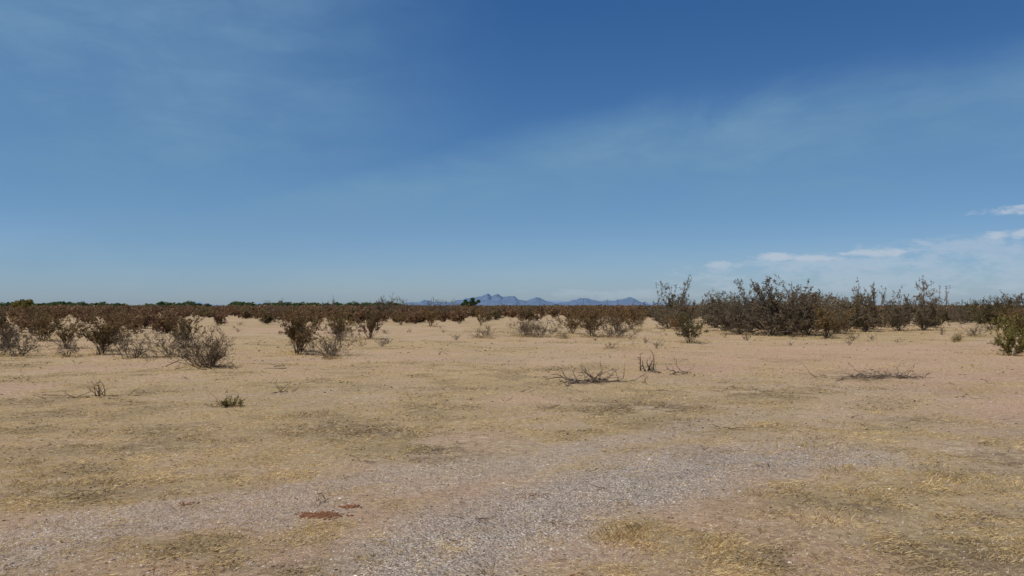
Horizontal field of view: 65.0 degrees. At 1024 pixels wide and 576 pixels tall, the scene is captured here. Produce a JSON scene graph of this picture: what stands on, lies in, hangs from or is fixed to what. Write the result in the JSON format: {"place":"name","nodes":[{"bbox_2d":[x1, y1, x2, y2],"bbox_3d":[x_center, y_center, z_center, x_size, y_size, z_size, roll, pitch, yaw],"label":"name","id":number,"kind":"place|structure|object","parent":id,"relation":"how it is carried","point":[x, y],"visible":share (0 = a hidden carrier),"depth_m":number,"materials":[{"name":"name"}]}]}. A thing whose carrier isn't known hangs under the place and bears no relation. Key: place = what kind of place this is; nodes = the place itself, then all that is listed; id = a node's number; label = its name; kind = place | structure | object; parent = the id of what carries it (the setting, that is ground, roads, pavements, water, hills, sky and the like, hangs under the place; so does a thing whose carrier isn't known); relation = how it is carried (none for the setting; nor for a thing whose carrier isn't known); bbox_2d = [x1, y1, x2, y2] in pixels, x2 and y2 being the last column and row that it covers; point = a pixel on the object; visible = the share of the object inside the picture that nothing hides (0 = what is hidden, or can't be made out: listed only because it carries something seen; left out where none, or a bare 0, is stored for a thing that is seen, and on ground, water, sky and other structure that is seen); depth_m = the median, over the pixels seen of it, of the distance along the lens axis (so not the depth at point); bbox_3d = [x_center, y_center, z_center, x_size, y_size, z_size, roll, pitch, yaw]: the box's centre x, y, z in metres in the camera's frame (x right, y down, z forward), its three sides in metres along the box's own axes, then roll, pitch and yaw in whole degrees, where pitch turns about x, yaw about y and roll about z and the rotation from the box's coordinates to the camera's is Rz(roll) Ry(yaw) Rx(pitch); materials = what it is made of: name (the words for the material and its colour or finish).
{"place":"outdoors","nodes":[
{"label":"outdoors","id":0,"kind":"place"},
{"bbox_2d":[0,306,1023,575],"bbox_3d":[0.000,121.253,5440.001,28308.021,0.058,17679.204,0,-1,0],"label":"desert ground","id":1,"kind":"structure","parent":0,"point":[866,350],"depth_m":9.06,"materials":[{"name":"soil"}]},
{"bbox_2d":[0,307,39,343],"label":"creosote bush","id":2,"kind":"object","parent":1,"relation":"on","point":[14,317],"visible":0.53,"depth_m":31.01,"materials":[{"name":"brown plant"}]},
{"bbox_2d":[0,319,42,356],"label":"dry bush","id":3,"kind":"object","parent":1,"relation":"on","point":[9,348],"visible":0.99,"depth_m":25.49,"materials":[{"name":"grey plant"}]},
{"bbox_2d":[12,299,33,308],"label":"palo verde tree","id":4,"kind":"object","parent":1,"relation":"on","point":[22,303],"visible":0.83,"depth_m":144.50,"materials":[{"name":"green plant"}]},
{"bbox_2d":[0,317,50,355],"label":"dry bush","id":5,"kind":"object","parent":1,"relation":"on","point":[2,346],"visible":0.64,"depth_m":25.79,"materials":[{"name":"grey plant"}]},
{"bbox_2d":[19,305,67,341],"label":"creosote bush","id":6,"kind":"object","parent":1,"relation":"on","point":[41,325],"visible":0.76,"depth_m":35.99,"materials":[{"name":"brown plant"}]},
{"bbox_2d":[35,309,91,348],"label":"creosote bush","id":7,"kind":"object","parent":1,"relation":"on","point":[62,332],"visible":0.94,"depth_m":29.82,"materials":[{"name":"brown plant"}]},
{"bbox_2d":[53,336,82,356],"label":"dry bush","id":8,"kind":"object","parent":1,"relation":"on","point":[64,352],"visible":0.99,"depth_m":25.16,"materials":[{"name":"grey plant"}]},
{"bbox_2d":[42,375,147,398],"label":"dead branches","id":9,"kind":"object","parent":1,"relation":"on","point":[100,393],"visible":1,"depth_m":13.99,"materials":[{"name":"brown plant"}]},
{"bbox_2d":[74,311,137,353],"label":"creosote bush","id":10,"kind":"object","parent":1,"relation":"on","point":[104,337],"visible":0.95,"depth_m":26.06,"materials":[{"name":"brown plant"}]},
{"bbox_2d":[85,311,134,350],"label":"creosote bush","id":11,"kind":"object","parent":1,"relation":"on","point":[92,315],"visible":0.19,"depth_m":28.48,"materials":[{"name":"brown plant"}]},
{"bbox_2d":[94,305,141,335],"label":"creosote bush","id":12,"kind":"object","parent":1,"relation":"on","point":[115,318],"visible":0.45,"depth_m":37.00,"materials":[{"name":"brown plant"}]},
{"bbox_2d":[97,327,161,358],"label":"dry bush","id":13,"kind":"object","parent":1,"relation":"on","point":[124,348],"visible":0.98,"depth_m":24.46,"materials":[{"name":"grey plant"}]},
{"bbox_2d":[134,327,206,357],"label":"dry bush","id":14,"kind":"object","parent":1,"relation":"on","point":[164,346],"visible":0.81,"depth_m":24.97,"materials":[{"name":"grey plant"}]},
{"bbox_2d":[161,308,206,345],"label":"creosote bush","id":15,"kind":"object","parent":1,"relation":"on","point":[189,329],"visible":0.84,"depth_m":30.82,"materials":[{"name":"brown plant"}]},
{"bbox_2d":[145,326,234,365],"bbox_3d":[-8.375,1.549,21.453,2.079,1.106,2.093,0,-1,5],"label":"dry bush","id":16,"kind":"object","parent":1,"relation":"on","point":[188,354],"visible":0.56,"depth_m":21.26,"materials":[{"name":"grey plant"}]},
{"bbox_2d":[170,311,235,367],"bbox_3d":[-8.050,1.335,20.874,1.945,1.505,1.681,1,-2,-44],"label":"dry bush","id":17,"kind":"object","parent":1,"relation":"on","point":[212,362],"visible":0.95,"depth_m":20.68,"materials":[{"name":"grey plant"}]},
{"bbox_2d":[167,350,285,369],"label":"dead branches","id":18,"kind":"object","parent":1,"relation":"on","point":[210,364],"visible":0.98,"depth_m":20.20,"materials":[{"name":"brown wood"}]},
{"bbox_2d":[204,394,253,406],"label":"dead branches","id":19,"kind":"object","parent":1,"relation":"on","point":[227,398],"visible":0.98,"depth_m":12.73,"materials":[{"name":"brown plant"}]},
{"bbox_2d":[221,393,243,406],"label":"weed","id":20,"kind":"object","parent":1,"relation":"on","point":[233,403],"visible":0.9,"depth_m":12.83,"materials":[{"name":"green plant"}]},
{"bbox_2d":[264,300,285,321],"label":"mesquite shrub","id":21,"kind":"object","parent":1,"relation":"on","point":[276,313],"visible":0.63,"depth_m":77.85,"materials":[{"name":"brown plant"}]},
{"bbox_2d":[277,303,318,353],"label":"creosote bush","id":22,"kind":"object","parent":1,"relation":"on","point":[294,334],"visible":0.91,"depth_m":26.44,"materials":[{"name":"brown plant"}]},
{"bbox_2d":[285,303,326,351],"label":"creosote bush","id":23,"kind":"object","parent":1,"relation":"on","point":[295,314],"visible":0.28,"depth_m":28.18,"materials":[{"name":"brown plant"}]},
{"bbox_2d":[296,324,368,357],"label":"dry bush","id":24,"kind":"object","parent":1,"relation":"on","point":[326,344],"visible":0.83,"depth_m":25.58,"materials":[{"name":"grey plant"}]},
{"bbox_2d":[322,296,343,310],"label":"mesquite shrub","id":25,"kind":"object","parent":1,"relation":"on","point":[332,304],"visible":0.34,"depth_m":119.69,"materials":[{"name":"brown plant"}]},
{"bbox_2d":[320,340,345,359],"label":"dry bush","id":26,"kind":"object","parent":1,"relation":"on","point":[326,348],"visible":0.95,"depth_m":24.27,"materials":[{"name":"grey plant"}]},
{"bbox_2d":[324,308,356,338],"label":"creosote bush","id":27,"kind":"object","parent":1,"relation":"on","point":[340,324],"visible":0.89,"depth_m":36.94,"materials":[{"name":"brown plant"}]},
{"bbox_2d":[326,308,356,336],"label":"creosote bush","id":28,"kind":"object","parent":1,"relation":"on","point":[342,323],"visible":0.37,"depth_m":40.88,"materials":[{"name":"brown plant"}]},
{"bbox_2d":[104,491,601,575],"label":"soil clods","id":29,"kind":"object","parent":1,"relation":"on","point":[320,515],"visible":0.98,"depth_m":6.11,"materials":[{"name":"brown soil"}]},
{"bbox_2d":[351,307,381,338],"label":"creosote bush","id":30,"kind":"object","parent":1,"relation":"on","point":[373,320],"visible":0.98,"depth_m":38.53,"materials":[{"name":"brown plant"}]},
{"bbox_2d":[368,292,397,321],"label":"mesquite shrub","id":31,"kind":"object","parent":1,"relation":"on","point":[390,306],"visible":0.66,"depth_m":79.87,"materials":[{"name":"brown plant"}]},
{"bbox_2d":[389,306,407,324],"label":"creosote bush","id":32,"kind":"object","parent":1,"relation":"on","point":[403,317],"visible":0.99,"depth_m":65.95,"materials":[{"name":"brown plant"}]},
{"bbox_2d":[386,299,412,315],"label":"mesquite shrub","id":33,"kind":"object","parent":1,"relation":"on","point":[394,309],"visible":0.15,"depth_m":83.69,"materials":[{"name":"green plant"}]},
{"bbox_2d":[420,305,441,326],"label":"creosote bush","id":34,"kind":"object","parent":1,"relation":"on","point":[433,316],"visible":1,"depth_m":60.84,"materials":[{"name":"brown plant"}]},
{"bbox_2d":[426,299,443,319],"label":"mesquite shrub","id":35,"kind":"object","parent":1,"relation":"on","point":[434,308],"visible":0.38,"depth_m":87.76,"materials":[{"name":"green plant"}]},
{"bbox_2d":[441,299,458,311],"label":"mesquite shrub","id":36,"kind":"object","parent":1,"relation":"on","point":[449,308],"visible":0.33,"depth_m":91.77,"materials":[{"name":"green plant"}]},
{"bbox_2d":[465,297,480,307],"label":"palo verde tree","id":37,"kind":"object","parent":1,"relation":"on","point":[472,301],"visible":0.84,"depth_m":254.90,"materials":[{"name":"green plant"}]},
{"bbox_2d":[6,320,955,347],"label":"weeds","id":38,"kind":"object","parent":1,"relation":"on","point":[387,340],"visible":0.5,"depth_m":37.90,"materials":[{"name":"brown plant"}]},
{"bbox_2d":[473,306,491,324],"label":"creosote bush","id":39,"kind":"object","parent":1,"relation":"on","point":[480,319],"visible":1,"depth_m":64.92,"materials":[{"name":"brown plant"}]},
{"bbox_2d":[468,324,496,337],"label":"dry bush","id":40,"kind":"object","parent":1,"relation":"on","point":[488,330],"visible":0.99,"depth_m":39.92,"materials":[{"name":"grey plant"}]},
{"bbox_2d":[0,301,978,306],"bbox_3d":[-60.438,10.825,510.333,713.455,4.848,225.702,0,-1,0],"label":"distant tree line","id":41,"kind":"object","parent":1,"relation":"on","point":[237,303],"visible":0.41,"depth_m":434.12,"materials":[{"name":"green plant"}]},
{"bbox_2d":[0,304,1021,315],"bbox_3d":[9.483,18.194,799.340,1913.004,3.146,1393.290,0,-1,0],"label":"distant scrub","id":42,"kind":"object","parent":1,"relation":"on","point":[168,308],"visible":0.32,"depth_m":190.22,"materials":[{"name":"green plant"}]},
{"bbox_2d":[0,303,1022,333],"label":"creosote scrub","id":43,"kind":"object","parent":1,"relation":"on","point":[155,320],"visible":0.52,"depth_m":81.43,"materials":[{"name":"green plant"}]},
{"bbox_2d":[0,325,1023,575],"bbox_3d":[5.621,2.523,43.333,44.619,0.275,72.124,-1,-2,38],"label":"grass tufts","id":44,"kind":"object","parent":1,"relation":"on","point":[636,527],"visible":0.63,"depth_m":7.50,"materials":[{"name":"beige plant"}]},
{"bbox_2d":[0,355,1023,575],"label":"pebbles","id":45,"kind":"object","parent":1,"relation":"on","point":[394,525],"visible":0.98,"depth_m":6.32,"materials":[{"name":"gravel"}]},
{"bbox_2d":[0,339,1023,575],"bbox_3d":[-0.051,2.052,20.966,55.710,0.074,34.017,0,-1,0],"label":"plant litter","id":46,"kind":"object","parent":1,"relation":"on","point":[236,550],"visible":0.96,"depth_m":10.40,"materials":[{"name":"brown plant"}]},
{"bbox_2d":[494,318,546,336],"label":"dry bush","id":47,"kind":"object","parent":1,"relation":"on","point":[522,324],"visible":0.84,"depth_m":41.86,"materials":[{"name":"grey plant"}]},
{"bbox_2d":[519,314,541,334],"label":"creosote bush","id":48,"kind":"object","parent":1,"relation":"on","point":[527,325],"visible":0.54,"depth_m":43.92,"materials":[{"name":"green plant"}]},
{"bbox_2d":[510,314,569,336],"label":"dry bush","id":49,"kind":"object","parent":1,"relation":"on","point":[539,330],"visible":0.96,"depth_m":41.30,"materials":[{"name":"grey plant"}]},
{"bbox_2d":[544,306,583,333],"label":"creosote bush","id":50,"kind":"object","parent":1,"relation":"on","point":[571,325],"visible":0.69,"depth_m":45.74,"materials":[{"name":"brown plant"}]},
{"bbox_2d":[549,369,603,386],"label":"dead branches","id":51,"kind":"object","parent":1,"relation":"on","point":[577,381],"visible":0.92,"depth_m":16.56,"materials":[{"name":"brown wood"}]},
{"bbox_2d":[563,304,601,326],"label":"creosote bush","id":52,"kind":"object","parent":1,"relation":"on","point":[588,311],"visible":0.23,"depth_m":53.84,"materials":[{"name":"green plant"}]},
{"bbox_2d":[565,304,613,335],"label":"creosote bush","id":53,"kind":"object","parent":1,"relation":"on","point":[581,320],"visible":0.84,"depth_m":41.94,"materials":[{"name":"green plant"}]},
{"bbox_2d":[545,360,656,383],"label":"dead branches","id":54,"kind":"object","parent":1,"relation":"on","point":[605,380],"visible":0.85,"depth_m":16.85,"materials":[{"name":"brown wood"}]},
{"bbox_2d":[603,304,630,330],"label":"creosote bush","id":55,"kind":"object","parent":1,"relation":"on","point":[616,313],"visible":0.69,"depth_m":49.85,"materials":[{"name":"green plant"}]},
{"bbox_2d":[546,300,689,305],"bbox_3d":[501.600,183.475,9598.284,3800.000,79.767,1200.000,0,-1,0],"label":"trees","id":56,"kind":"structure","parent":1,"relation":"on","point":[642,302],"depth_m":9462.70,"materials":[{"name":"green plant"}]},
{"bbox_2d":[576,308,661,337],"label":"dry bush","id":57,"kind":"object","parent":1,"relation":"on","point":[616,330],"visible":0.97,"depth_m":40.64,"materials":[{"name":"grey plant"}]},
{"bbox_2d":[618,305,647,329],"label":"creosote bush","id":58,"kind":"object","parent":1,"relation":"on","point":[630,321],"visible":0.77,"depth_m":52.93,"materials":[{"name":"brown plant"}]},
{"bbox_2d":[638,350,656,371],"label":"dead branches","id":59,"kind":"object","parent":1,"relation":"on","point":[649,368],"visible":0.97,"depth_m":19.57,"materials":[{"name":"brown wood"}]},
{"bbox_2d":[643,292,697,328],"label":"mesquite shrub","id":60,"kind":"object","parent":1,"relation":"on","point":[656,316],"visible":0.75,"depth_m":55.69,"materials":[{"name":"brown plant"}]},
{"bbox_2d":[656,303,685,330],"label":"creosote bush","id":61,"kind":"object","parent":1,"relation":"on","point":[673,323],"visible":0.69,"depth_m":50.04,"materials":[{"name":"brown plant"}]},
{"bbox_2d":[649,358,694,375],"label":"dead branches","id":62,"kind":"object","parent":1,"relation":"on","point":[685,372],"visible":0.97,"depth_m":18.77,"materials":[{"name":"brown wood"}]},
{"bbox_2d":[648,275,714,326],"bbox_3d":[12.200,0.969,59.131,4.366,3.968,4.491,-1,-1,30],"label":"mesquite shrub","id":63,"kind":"object","parent":1,"relation":"on","point":[670,304],"visible":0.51,"depth_m":59.61,"materials":[{"name":"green plant"}]},
{"bbox_2d":[671,309,708,342],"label":"creosote bush","id":64,"kind":"object","parent":1,"relation":"on","point":[685,328],"visible":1,"depth_m":34.40,"materials":[{"name":"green plant"}]},
{"bbox_2d":[697,291,731,327],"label":"mesquite shrub","id":65,"kind":"object","parent":1,"relation":"on","point":[714,306],"visible":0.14,"depth_m":57.94,"materials":[{"name":"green plant"}]},
{"bbox_2d":[687,290,751,330],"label":"mesquite shrub","id":66,"kind":"object","parent":1,"relation":"on","point":[705,313],"visible":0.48,"depth_m":50.25,"materials":[{"name":"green plant"}]},
{"bbox_2d":[705,293,768,333],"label":"mesquite shrub","id":67,"kind":"object","parent":1,"relation":"on","point":[729,319],"visible":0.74,"depth_m":44.58,"materials":[{"name":"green plant"}]},
{"bbox_2d":[716,286,787,332],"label":"mesquite shrub","id":68,"kind":"object","parent":1,"relation":"on","point":[741,313],"visible":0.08,"depth_m":47.03,"materials":[{"name":"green plant"}]},
{"bbox_2d":[725,274,820,336],"bbox_3d":[14.261,0.943,42.396,3.694,3.283,5.607,1,-2,-38],"label":"mesquite shrub","id":69,"kind":"object","parent":1,"relation":"on","point":[767,315],"visible":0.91,"depth_m":42.20,"materials":[{"name":"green plant"}]},
{"bbox_2d":[748,289,825,333],"bbox_3d":[14.815,1.325,44.019,4.310,2.575,3.466,1,-1,-25],"label":"mesquite shrub","id":70,"kind":"object","parent":1,"relation":"on","point":[773,301],"visible":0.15,"depth_m":43.48,"materials":[{"name":"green plant"}]},
{"bbox_2d":[750,276,849,335],"bbox_3d":[14.653,0.957,42.989,3.903,3.263,5.610,1,-2,-34],"label":"mesquite shrub","id":71,"kind":"object","parent":1,"relation":"on","point":[798,317],"visible":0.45,"depth_m":42.62,"materials":[{"name":"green plant"}]},
{"bbox_2d":[774,292,854,334],"bbox_3d":[16.131,1.386,43.482,5.025,2.408,3.311,1,-1,-29],"label":"mesquite shrub","id":72,"kind":"object","parent":1,"relation":"on","point":[815,318],"visible":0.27,"depth_m":43.74,"materials":[{"name":"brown plant"}]},
{"bbox_2d":[801,291,834,307],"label":"mesquite shrub","id":73,"kind":"object","parent":1,"relation":"on","point":[824,300],"visible":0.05,"depth_m":64.84,"materials":[{"name":"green plant"}]},
{"bbox_2d":[810,298,855,337],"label":"creosote bush","id":74,"kind":"object","parent":1,"relation":"on","point":[822,320],"visible":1,"depth_m":39.27,"materials":[{"name":"brown plant"}]},
{"bbox_2d":[798,359,874,380],"bbox_3d":[7.146,1.777,17.487,1.362,0.416,1.205,1,-1,-28],"label":"brush pile","id":75,"kind":"object","parent":1,"relation":"on","point":[843,378],"visible":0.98,"depth_m":17.50,"materials":[{"name":"brown wood"}]},
{"bbox_2d":[819,292,877,333],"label":"mesquite shrub","id":76,"kind":"object","parent":1,"relation":"on","point":[848,321],"visible":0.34,"depth_m":45.64,"materials":[{"name":"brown plant"}]},
{"bbox_2d":[835,295,881,331],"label":"mesquite shrub","id":77,"kind":"object","parent":1,"relation":"on","point":[856,323],"visible":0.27,"depth_m":48.74,"materials":[{"name":"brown plant"}]},
{"bbox_2d":[835,296,889,329],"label":"mesquite shrub","id":78,"kind":"object","parent":1,"relation":"on","point":[857,312],"visible":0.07,"depth_m":54.79,"materials":[{"name":"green plant"}]},
{"bbox_2d":[844,277,902,331],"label":"mesquite shrub","id":79,"kind":"object","parent":1,"relation":"on","point":[870,306],"visible":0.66,"depth_m":49.01,"materials":[{"name":"brown plant"}]},
{"bbox_2d":[819,362,933,378],"bbox_3d":[8.197,1.810,17.960,2.300,0.373,1.414,0,-1,0],"label":"brush pile","id":80,"kind":"object","parent":1,"relation":"on","point":[882,376],"visible":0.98,"depth_m":17.82,"materials":[{"name":"brown wood"}]},
{"bbox_2d":[881,300,916,320],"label":"mesquite shrub","id":81,"kind":"object","parent":1,"relation":"on","point":[890,306],"visible":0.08,"depth_m":76.75,"materials":[{"name":"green plant"}]},
{"bbox_2d":[866,294,937,330],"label":"mesquite shrub","id":82,"kind":"object","parent":1,"relation":"on","point":[901,315],"visible":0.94,"depth_m":50.62,"materials":[{"name":"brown plant"}]},
{"bbox_2d":[893,275,969,329],"bbox_3d":[27.318,0.954,52.211,3.883,3.676,3.775,0,-1,6],"label":"mesquite shrub","id":83,"kind":"object","parent":1,"relation":"on","point":[919,320],"visible":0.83,"depth_m":51.74,"materials":[{"name":"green plant"}]},
{"bbox_2d":[917,307,950,325],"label":"mesquite shrub","id":84,"kind":"object","parent":1,"relation":"on","point":[941,321],"visible":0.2,"depth_m":59.25,"materials":[{"name":"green plant"}]},
{"bbox_2d":[937,307,959,321],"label":"mesquite shrub","id":85,"kind":"object","parent":1,"relation":"on","point":[943,316],"visible":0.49,"depth_m":77.21,"materials":[{"name":"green plant"}]},
{"bbox_2d":[948,305,981,323],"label":"mesquite shrub","id":86,"kind":"object","parent":1,"relation":"on","point":[958,316],"visible":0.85,"depth_m":70.05,"materials":[{"name":"brown plant"}]},
{"bbox_2d":[954,299,978,316],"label":"mesquite shrub","id":87,"kind":"object","parent":1,"relation":"on","point":[966,306],"visible":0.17,"depth_m":84.08,"materials":[{"name":"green plant"}]},
{"bbox_2d":[952,304,985,322],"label":"mesquite shrub","id":88,"kind":"object","parent":1,"relation":"on","point":[972,321],"visible":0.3,"depth_m":75.36,"materials":[{"name":"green plant"}]},
{"bbox_2d":[958,324,992,336],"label":"dry bush","id":89,"kind":"object","parent":1,"relation":"on","point":[972,330],"visible":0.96,"depth_m":41.97,"materials":[{"name":"grey plant"}]},
{"bbox_2d":[961,296,1017,329],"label":"creosote bush","id":90,"kind":"object","parent":1,"relation":"on","point":[986,314],"visible":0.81,"depth_m":52.01,"materials":[{"name":"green plant"}]},
{"bbox_2d":[971,295,1015,326],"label":"mesquite shrub","id":91,"kind":"object","parent":1,"relation":"on","point":[1008,304],"visible":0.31,"depth_m":59.17,"materials":[{"name":"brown plant"}]},
{"bbox_2d":[987,318,1023,355],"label":"brittlebush","id":92,"kind":"object","parent":1,"relation":"on","point":[1009,341],"visible":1,"depth_m":25.66,"materials":[{"name":"green plant"}]},
{"bbox_2d":[988,310,1023,352],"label":"brittlebush","id":93,"kind":"object","parent":1,"relation":"on","point":[1008,324],"visible":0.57,"depth_m":27.14,"materials":[{"name":"green plant"}]},
{"bbox_2d":[990,305,1023,328],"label":"creosote bush","id":94,"kind":"object","parent":1,"relation":"on","point":[1006,313],"visible":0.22,"depth_m":46.87,"materials":[{"name":"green plant"}]},
{"bbox_2d":[990,292,1023,320],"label":"mesquite shrub","id":95,"kind":"object","parent":1,"relation":"on","point":[994,298],"visible":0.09,"depth_m":67.78,"materials":[{"name":"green plant"}]},
{"bbox_2d":[997,304,1023,332],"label":"creosote bush","id":96,"kind":"object","parent":1,"relation":"on","point":[1019,318],"visible":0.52,"depth_m":44.70,"materials":[{"name":"brown plant"}]},
{"bbox_2d":[999,292,1023,307],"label":"mesquite shrub","id":97,"kind":"object","parent":1,"relation":"on","point":[1018,298],"visible":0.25,"depth_m":67.45,"materials":[{"name":"plant"}]},
{"bbox_2d":[0,327,1023,575],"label":"dry grass","id":98,"kind":"structure","parent":0,"point":[324,537],"depth_m":7.58,"materials":[{"name":"beige plant"}]},
{"bbox_2d":[0,0,1023,305],"label":"sky","id":99,"kind":"structure","parent":0,"point":[221,152],"materials":[{"name":"blue"}]},
{"bbox_2d":[402,294,654,305],"bbox_3d":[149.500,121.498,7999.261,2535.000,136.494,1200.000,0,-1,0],"label":"mountain range","id":100,"kind":"structure","parent":0,"point":[490,300],"depth_m":7787.19,"materials":[{"name":"blue stone"}]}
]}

